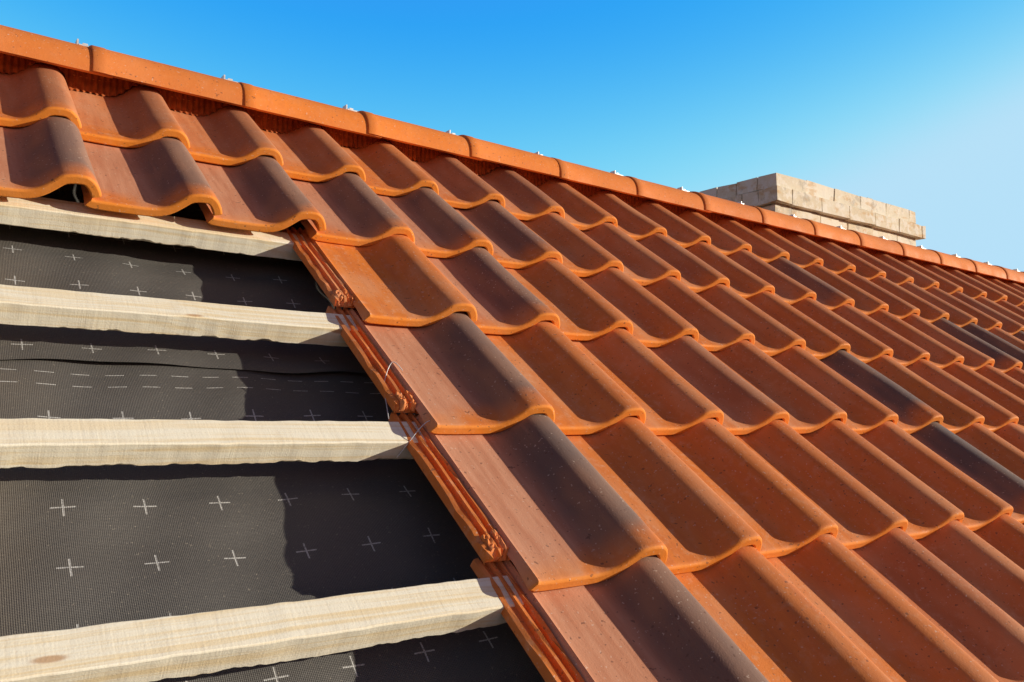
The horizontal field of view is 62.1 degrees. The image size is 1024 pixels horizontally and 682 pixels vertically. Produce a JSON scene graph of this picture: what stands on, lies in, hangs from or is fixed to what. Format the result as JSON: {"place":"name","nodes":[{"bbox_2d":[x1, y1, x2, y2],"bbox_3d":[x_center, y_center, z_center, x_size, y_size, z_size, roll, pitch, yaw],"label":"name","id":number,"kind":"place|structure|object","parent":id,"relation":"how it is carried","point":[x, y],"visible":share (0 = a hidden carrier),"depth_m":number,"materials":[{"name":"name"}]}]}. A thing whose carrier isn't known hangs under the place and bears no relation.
{"place":"outdoors","nodes":[
{"label":"outdoors","id":0,"kind":"place"},
{"bbox_2d":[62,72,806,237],"bbox_3d":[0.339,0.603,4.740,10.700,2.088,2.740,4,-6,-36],"label":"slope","id":1,"kind":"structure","parent":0,"point":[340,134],"depth_m":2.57,"materials":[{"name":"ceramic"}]},
{"bbox_2d":[700,173,925,245],"bbox_3d":[1.686,-0.102,4.703,1.387,1.391,0.534,4,-6,-36],"label":"brick chimney","id":2,"kind":"object","parent":1,"relation":"on","point":[796,197],"visible":0.16,"depth_m":4.42,"materials":[{"name":"beige brick"}]},
{"bbox_2d":[0,0,1023,271],"label":"sky","id":3,"kind":"structure","parent":0,"point":[917,106],"materials":[{"name":"blue"}]},
{"label":"ground","id":4,"kind":"structure","parent":0,"visible":0},
{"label":"house walls","id":5,"kind":"object","parent":4,"relation":"on","visible":0},
{"bbox_2d":[0,184,544,681],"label":"roofing underlay","id":6,"kind":"object","parent":5,"relation":"on","point":[82,546],"visible":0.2,"depth_m":1.30,"materials":[{"name":"black fabric"}]},
{"bbox_3d":[2.055,0.677,2.489,10.100,2.273,2.945,4,-6,-36],"label":"counter batten","id":7,"kind":"object","parent":5,"relation":"on","visible":0},
{"bbox_2d":[0,196,307,260],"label":"wooden batten","id":8,"kind":"object","parent":7,"relation":"on","point":[54,214],"visible":0.43,"depth_m":1.69,"materials":[{"name":"brown wood"}]},
{"bbox_2d":[0,284,357,346],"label":"wooden batten","id":9,"kind":"object","parent":7,"relation":"on","point":[32,306],"visible":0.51,"depth_m":1.45,"materials":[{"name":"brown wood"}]},
{"bbox_2d":[0,418,425,467],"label":"wooden batten","id":10,"kind":"object","parent":7,"relation":"on","point":[38,443],"visible":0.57,"depth_m":1.21,"materials":[{"name":"brown wood"}]},
{"bbox_2d":[384,362,402,418],"bbox_3d":[-0.214,0.084,1.475,0.027,0.102,0.095,0,-5,6],"label":"storm clip wire","id":11,"kind":"object","parent":10,"relation":"attached to","point":[384,380],"visible":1,"depth_m":1.51,"materials":[{"name":"metal"}]},
{"bbox_2d":[397,420,429,457],"bbox_3d":[-0.155,0.162,1.405,0.069,0.061,0.010,3,-5,-26],"label":"storm clip wire","id":12,"kind":"object","parent":10,"relation":"attached to","point":[412,437],"visible":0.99,"depth_m":1.40,"materials":[{"name":"metal"}]},
{"bbox_2d":[0,62,1023,681],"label":"clay tiles","id":13,"kind":"object","parent":10,"relation":"on","point":[660,444],"visible":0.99,"depth_m":1.79,"materials":[{"name":"orange ceramic"}]},
{"bbox_2d":[0,53,1023,285],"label":"ridge vent strip","id":14,"kind":"object","parent":13,"relation":"on","point":[103,86],"visible":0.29,"depth_m":2.51,"materials":[{"name":"brown"}]},
{"bbox_2d":[0,25,1023,282],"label":"ridge caps","id":15,"kind":"object","parent":13,"relation":"on","point":[92,59],"visible":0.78,"depth_m":2.57,"materials":[{"name":"orange ceramic"}]},
{"bbox_2d":[75,39,1019,271],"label":"ridge clips","id":16,"kind":"object","parent":15,"relation":"on","point":[344,107],"visible":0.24,"depth_m":2.98,"materials":[{"name":"metal"}]},
{"bbox_2d":[0,575,523,681],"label":"wooden batten","id":17,"kind":"object","parent":7,"relation":"on","point":[156,649],"visible":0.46,"depth_m":0.96,"materials":[{"name":"brown wood"}]}
]}

